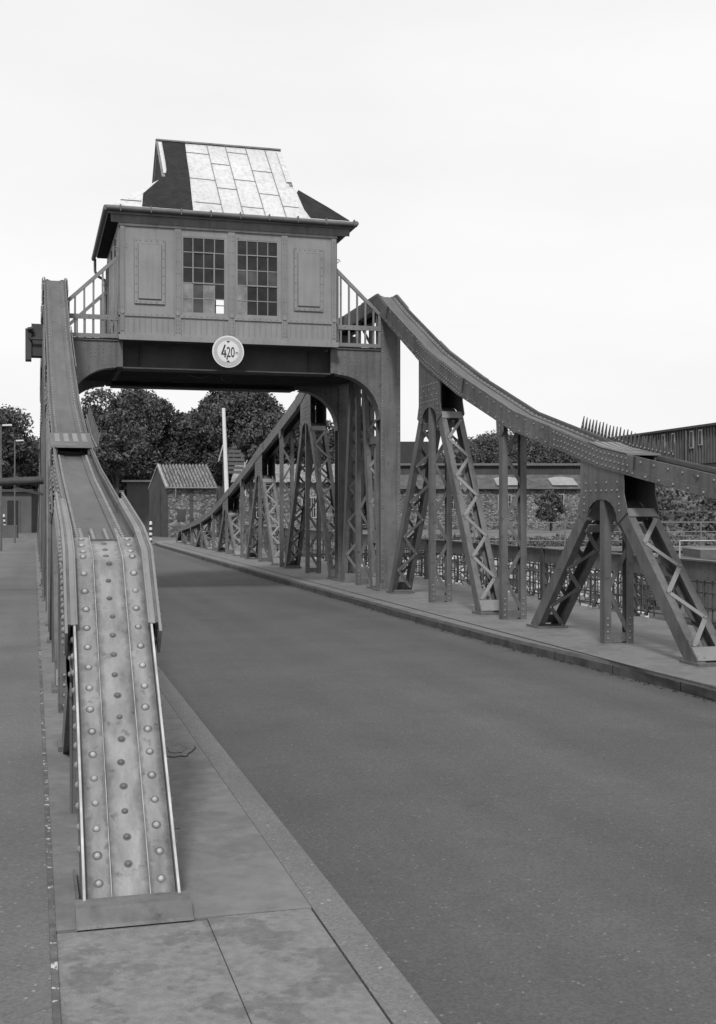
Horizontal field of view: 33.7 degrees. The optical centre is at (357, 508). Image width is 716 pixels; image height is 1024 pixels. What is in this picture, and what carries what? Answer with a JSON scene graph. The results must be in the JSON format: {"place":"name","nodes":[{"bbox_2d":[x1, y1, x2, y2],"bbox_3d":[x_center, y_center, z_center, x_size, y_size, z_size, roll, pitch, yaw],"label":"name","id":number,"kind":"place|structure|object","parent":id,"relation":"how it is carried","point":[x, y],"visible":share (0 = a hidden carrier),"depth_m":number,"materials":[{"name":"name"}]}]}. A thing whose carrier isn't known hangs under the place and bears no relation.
{"place":"outdoors","nodes":[
{"label":"outdoors","id":0,"kind":"place"},
{"bbox_2d":[0,543,52,1023],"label":"sidewalk","id":1,"kind":"structure","parent":0,"point":[25,983],"depth_m":6.38,"materials":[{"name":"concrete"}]},
{"bbox_2d":[0,424,11,550],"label":"street lamp","id":2,"kind":"object","parent":1,"relation":"on","point":[1,486],"visible":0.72,"depth_m":44.98,"materials":[{"name":"metal"}]},
{"bbox_2d":[0,476,43,495],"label":"walkway barrier beam","id":3,"kind":"structure","parent":1,"relation":"on","point":[21,481],"depth_m":21.71,"materials":[{"name":"metal"}]},
{"bbox_2d":[2,532,275,543],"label":"road","id":4,"kind":"structure","parent":0,"point":[27,538],"depth_m":68.32,"materials":[{"name":"grey asphalt"}]},
{"bbox_2d":[2,525,17,537],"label":"yard wall","id":5,"kind":"structure","parent":4,"relation":"on","point":[7,531],"depth_m":70.00,"materials":[{"name":"grey paint"}]},
{"bbox_2d":[0,404,38,488],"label":"broadleaf tree","id":6,"kind":"object","parent":4,"relation":"on","point":[27,461],"visible":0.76,"depth_m":90.94,"materials":[{"name":"grey plant"}]},
{"bbox_2d":[2,489,37,532],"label":"grey shed","id":7,"kind":"structure","parent":4,"relation":"on","point":[26,512],"depth_m":84.00,"materials":[{"name":"paint"}]},
{"bbox_2d":[7,501,18,532],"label":"door","id":8,"kind":"structure","parent":7,"relation":"in","point":[10,504],"depth_m":83.96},
{"bbox_2d":[27,436,39,489],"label":"broadleaf tree","id":9,"kind":"object","parent":4,"relation":"on","point":[34,439],"visible":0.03,"depth_m":96.03,"materials":[{"name":"grey plant"}]},
{"bbox_2d":[95,410,151,496],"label":"broadleaf tree","id":10,"kind":"object","parent":4,"relation":"on","point":[113,421],"visible":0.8,"depth_m":83.99,"materials":[{"name":"grey plant"}]},
{"bbox_2d":[149,521,152,542],"bbox_3d":[-10.511,1.205,59.958,0.247,1.090,0.260,0,0,-15],"label":"striped bollard","id":11,"kind":"object","parent":4,"relation":"on","point":[150,530],"visible":0.91,"depth_m":59.91,"materials":[{"name":"black paint"}]},
{"bbox_2d":[148,464,222,536],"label":"stone gatehouse","id":12,"kind":"object","parent":4,"relation":"on","point":[180,495],"visible":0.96,"depth_m":71.14,"materials":[{"name":"stone"}]},
{"bbox_2d":[156,490,160,536],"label":"door","id":13,"kind":"structure","parent":12,"relation":"in","point":[158,492],"depth_m":72.68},
{"bbox_2d":[218,408,247,541],"bbox_3d":[-6.610,-1.752,62.259,1.592,7.003,0.630,0,0,-15],"label":"raised barrier","id":14,"kind":"object","parent":4,"relation":"on","point":[226,463],"visible":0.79,"depth_m":61.97,"materials":[{"name":"white paint"},{"name":"painted metal"}]},
{"bbox_2d":[35,543,310,933],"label":"sidewalk","id":15,"kind":"structure","parent":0,"point":[229,864],"depth_m":5.78,"materials":[{"name":"grey concrete"}]},
{"bbox_2d":[34,543,60,1023],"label":"joint mortar","id":16,"kind":"object","parent":15,"relation":"on","point":[54,977],"visible":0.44,"depth_m":5.24,"materials":[{"name":"grey concrete"}]},
{"bbox_2d":[37,277,193,930],"bbox_3d":[-7.765,-1.190,29.733,0.508,6.120,52.145,0,0,-15],"label":"bridge truss","id":17,"kind":"object","parent":15,"relation":"on","point":[103,621],"visible":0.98,"depth_m":5.85,"materials":[{"name":"grey metal"}]},
{"bbox_2d":[165,741,195,757],"bbox_3d":[-1.216,1.614,7.955,0.256,0.012,0.546,0,0,-15],"label":"raised patch","id":18,"kind":"object","parent":15,"relation":"on","point":[174,749],"visible":0.8,"depth_m":7.91,"materials":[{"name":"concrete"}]},
{"bbox_2d":[25,313,399,597],"bbox_3d":[-3.062,-1.125,24.157,7.175,5.490,3.890,0,0,-15],"label":"portal frame","id":19,"kind":"object","parent":15,"relation":"on","point":[324,378],"visible":0.59,"depth_m":23.23,"materials":[{"name":"grey paint"}]},
{"bbox_2d":[70,283,106,337],"bbox_3d":[-5.830,-3.987,25.250,0.947,1.693,0.066,0,0,-15],"label":"sloped railing","id":20,"kind":"object","parent":19,"relation":"on","point":[89,306],"visible":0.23,"depth_m":25.31,"materials":[{"name":"metal"}]},
{"bbox_2d":[68,246,118,337],"bbox_3d":[-4.857,-3.987,21.711,0.947,1.693,0.066,0,0,-15],"label":"sloped railing","id":21,"kind":"object","parent":19,"relation":"on","point":[93,316],"visible":0.94,"depth_m":21.73,"materials":[{"name":"metal"}]},
{"bbox_2d":[91,139,358,351],"bbox_3d":[-2.892,-5.277,24.206,4.806,4.375,4.585,0,0,-15],"label":"operator cabin","id":22,"kind":"object","parent":19,"relation":"on","point":[250,236],"visible":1,"depth_m":22.36,"materials":[{"name":"grey paint"}]},
{"bbox_2d":[182,236,224,314],"bbox_3d":[-2.884,-4.345,22.100,0.810,1.430,0.039,0,0,-15],"label":"window frame","id":23,"kind":"structure","parent":22,"relation":"in","point":[203,259],"depth_m":22.09,"materials":[{"name":"grey paint"}]},
{"bbox_2d":[212,336,243,367],"bbox_3d":[-2.449,-2.925,22.161,0.596,0.596,0.224,0,0,-15],"label":"height limit sign","id":24,"kind":"object","parent":22,"relation":"attached to","point":[227,351],"visible":1,"depth_m":22.06,"materials":[{"name":"white metal"}]},
{"bbox_2d":[236,239,277,316],"bbox_3d":[-1.904,-4.345,22.370,0.802,1.430,0.039,0,0,-15],"label":"window","id":25,"kind":"structure","parent":22,"relation":"in","point":[256,261],"depth_m":22.36,"materials":[{"name":"grey glass"}]},
{"bbox_2d":[336,259,380,347],"bbox_3d":[-0.014,-3.987,23.042,0.947,1.693,0.066,0,0,-15],"label":"sloped railing","id":26,"kind":"object","parent":19,"relation":"on","point":[357,327],"visible":0.98,"depth_m":23.02,"materials":[{"name":"metal"}]},
{"bbox_2d":[231,464,334,535],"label":"stone warehouse","id":27,"kind":"structure","parent":0,"point":[313,513],"depth_m":75.00,"materials":[{"name":"grey stone"}]},
{"bbox_2d":[302,497,316,517],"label":"window","id":28,"kind":"structure","parent":27,"relation":"in","point":[313,514],"depth_m":74.95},
{"bbox_2d":[0,0,715,458],"label":"sky","id":29,"kind":"structure","parent":0,"point":[534,180],"materials":[{"name":"white"}]},
{"bbox_2d":[153,524,713,551],"bbox_3d":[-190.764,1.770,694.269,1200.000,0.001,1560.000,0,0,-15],"label":"ground","id":30,"kind":"structure","parent":0,"point":[496,534],"depth_m":83.11,"materials":[{"name":"grey"}]},
{"bbox_2d":[14,440,23,542],"bbox_3d":[-15.968,-0.740,55.658,0.444,4.980,0.160,0,0,-15],"label":"street lamp","id":31,"kind":"object","parent":30,"relation":"on","point":[15,495],"visible":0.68,"depth_m":55.58,"materials":[{"name":"metal"}]},
{"bbox_2d":[90,412,132,472],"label":"broadleaf tree","id":32,"kind":"object","parent":30,"relation":"on","point":[121,434],"visible":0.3,"depth_m":82.90,"materials":[{"name":"grey plant"}]},
{"bbox_2d":[80,387,184,497],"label":"broadleaf tree","id":33,"kind":"object","parent":30,"relation":"on","point":[148,412],"visible":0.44,"depth_m":93.68,"materials":[{"name":"grey plant"}]},
{"bbox_2d":[119,480,150,531],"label":"garden hut","id":34,"kind":"object","parent":30,"relation":"on","point":[138,495],"visible":0.24,"depth_m":88.00,"materials":[{"name":"grey paint"}]},
{"bbox_2d":[159,397,245,486],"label":"broadleaf tree","id":35,"kind":"object","parent":30,"relation":"on","point":[193,456],"visible":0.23,"depth_m":94.91,"materials":[{"name":"grey plant"}]},
{"bbox_2d":[56,908,389,1023],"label":"concrete slabs","id":36,"kind":"structure","parent":30,"relation":"on","point":[287,967],"depth_m":4.12,"materials":[{"name":"grey concrete"}]},
{"bbox_2d":[174,391,304,486],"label":"broadleaf tree","id":37,"kind":"object","parent":30,"relation":"on","point":[256,417],"visible":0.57,"depth_m":93.63,"materials":[{"name":"grey plant"}]},
{"bbox_2d":[275,405,333,464],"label":"broadleaf tree","id":38,"kind":"object","parent":30,"relation":"on","point":[328,429],"visible":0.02,"depth_m":97.81,"materials":[{"name":"grey plant"}]},
{"bbox_2d":[313,426,375,501],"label":"broadleaf tree","id":39,"kind":"object","parent":30,"relation":"on","point":[331,437],"visible":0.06,"depth_m":95.33,"materials":[{"name":"grey plant"}]},
{"bbox_2d":[363,502,366,526],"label":"broadleaf tree","id":40,"kind":"object","parent":30,"relation":"on","point":[365,512],"depth_m":101.89,"materials":[{"name":"grey plant"}]},
{"bbox_2d":[295,551,681,611],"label":"quay wall","id":41,"kind":"structure","parent":30,"relation":"on","point":[587,604],"depth_m":46.41,"materials":[{"name":"stone"}]},
{"bbox_2d":[277,546,715,553],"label":"quay coping","id":42,"kind":"object","parent":41,"relation":"on","point":[616,548],"depth_m":46.86,"materials":[{"name":"stone"}]},
{"bbox_2d":[400,442,579,474],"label":"boarded hall","id":43,"kind":"structure","parent":30,"relation":"on","point":[406,451],"depth_m":112.00,"materials":[{"name":"wood"}]},
{"bbox_2d":[440,429,558,462],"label":"broadleaf tree","id":44,"kind":"object","parent":30,"relation":"on","point":[484,447],"visible":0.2,"depth_m":123.80,"materials":[{"name":"grey plant"}]},
{"bbox_2d":[534,489,565,530],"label":"broadleaf tree","id":45,"kind":"object","parent":30,"relation":"on","point":[552,515],"visible":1,"depth_m":91.73,"materials":[{"name":"grey plant"}]},
{"bbox_2d":[538,444,579,462],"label":"broadleaf tree","id":46,"kind":"object","parent":30,"relation":"on","point":[563,457],"visible":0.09,"depth_m":122.66,"materials":[{"name":"grey plant"}]},
{"bbox_2d":[422,532,715,546],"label":"quay grass","id":47,"kind":"structure","parent":30,"relation":"on","point":[678,536],"depth_m":55.55,"materials":[{"name":"grey plant"}]},
{"bbox_2d":[428,521,715,546],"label":"rail fence","id":48,"kind":"object","parent":30,"relation":"on","point":[565,531],"visible":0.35,"depth_m":49.98,"materials":[{"name":"metal"}]},
{"bbox_2d":[610,422,715,487],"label":"factory hall","id":49,"kind":"structure","parent":30,"relation":"on","point":[696,444],"depth_m":103.86,"materials":[{"name":"metal"}]},
{"bbox_2d":[661,434,664,451],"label":"window","id":50,"kind":"structure","parent":49,"relation":"in","point":[662,436],"depth_m":108.74,"materials":[{"name":"grey glass"}]},
{"bbox_2d":[671,433,674,451],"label":"window","id":51,"kind":"structure","parent":49,"relation":"in","point":[672,434],"depth_m":107.00,"materials":[{"name":"grey glass"}]},
{"bbox_2d":[689,430,693,448],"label":"window","id":52,"kind":"structure","parent":49,"relation":"in","point":[691,433],"depth_m":103.53,"materials":[{"name":"grey glass"}]},
{"bbox_2d":[698,429,702,444],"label":"window","id":53,"kind":"structure","parent":49,"relation":"in","point":[700,432],"depth_m":101.97,"materials":[{"name":"grey glass"}]},
{"bbox_2d":[643,510,715,535],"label":"rail fence","id":54,"kind":"object","parent":30,"relation":"on","point":[695,511],"visible":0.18,"depth_m":61.99,"materials":[{"name":"metal"}]},
{"bbox_2d":[152,544,715,1023],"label":"road","id":55,"kind":"structure","parent":0,"point":[482,832],"depth_m":7.32,"materials":[{"name":"grey asphalt"}]},
{"bbox_2d":[155,543,715,699],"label":"kerb","id":56,"kind":"structure","parent":55,"relation":"on","point":[664,682],"depth_m":14.48,"materials":[{"name":"grey concrete"}]},
{"bbox_2d":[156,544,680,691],"bbox_3d":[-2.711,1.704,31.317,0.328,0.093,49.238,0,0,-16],"label":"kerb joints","id":57,"kind":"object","parent":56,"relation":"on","point":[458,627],"visible":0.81,"depth_m":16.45,"materials":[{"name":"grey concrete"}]},
{"bbox_2d":[206,561,715,701],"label":"leaf litter","id":58,"kind":"object","parent":55,"relation":"on","point":[488,642],"visible":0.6,"depth_m":14.98,"materials":[{"name":"plant"}]},
{"bbox_2d":[155,540,715,689],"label":"sidewalk","id":59,"kind":"structure","parent":0,"point":[654,647],"depth_m":16.88,"materials":[{"name":"grey concrete"}]},
{"bbox_2d":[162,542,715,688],"bbox_3d":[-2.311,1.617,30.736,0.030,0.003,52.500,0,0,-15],"label":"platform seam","id":60,"kind":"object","parent":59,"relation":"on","point":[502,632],"visible":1,"depth_m":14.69,"materials":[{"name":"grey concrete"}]},
{"bbox_2d":[176,293,715,666],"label":"bridge truss","id":61,"kind":"object","parent":59,"relation":"on","point":[619,479],"visible":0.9,"depth_m":19.01,"materials":[{"name":"metal"}]},
{"bbox_2d":[228,524,715,625],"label":"parapet railing","id":62,"kind":"object","parent":59,"relation":"on","point":[695,569],"visible":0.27,"depth_m":20.87,"materials":[{"name":"grey metal"}]},
{"bbox_2d":[400,475,592,528],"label":"stone warehouse","id":63,"kind":"structure","parent":0,"point":[566,488],"depth_m":100.00,"materials":[{"name":"grey stone"}]},
{"bbox_2d":[412,495,419,509],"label":"window","id":64,"kind":"structure","parent":63,"relation":"in","point":[417,506],"depth_m":99.98,"materials":[{"name":"grey glass"}]},
{"bbox_2d":[452,495,454,509],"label":"window","id":65,"kind":"structure","parent":63,"relation":"in","point":[453,506],"depth_m":99.98,"materials":[{"name":"grey glass"}]},
{"bbox_2d":[498,494,511,509],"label":"window","id":66,"kind":"structure","parent":63,"relation":"in","point":[509,495],"depth_m":99.95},
{"bbox_2d":[552,494,563,509],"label":"window","id":67,"kind":"structure","parent":63,"relation":"in","point":[562,495],"depth_m":99.98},
{"bbox_2d":[593,489,715,535],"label":"embankment","id":68,"kind":"structure","parent":0,"point":[678,527],"depth_m":77.08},
{"bbox_2d":[638,483,715,536],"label":"slope shrubs","id":69,"kind":"object","parent":68,"relation":"on","point":[664,494],"visible":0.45,"depth_m":77.67,"materials":[{"name":"grey plant"}]},
{"bbox_2d":[638,609,715,628],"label":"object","id":70,"kind":"object","parent":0,"point":[661,617],"visible":0.08,"depth_m":21.18,"materials":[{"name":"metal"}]},
{"bbox_2d":[654,540,715,611],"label":"mooring barge","id":71,"kind":"object","parent":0,"point":[702,553],"visible":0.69,"depth_m":42.80,"materials":[{"name":"metal"}]},
{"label":"bridge deck","id":72,"kind":"structure","parent":0,"visible":0},
{"bbox_2d":[157,665,440,1023],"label":"kerb","id":73,"kind":"structure","parent":72,"relation":"on","point":[392,992],"depth_m":4.96,"materials":[{"name":"grey concrete"}]}
]}

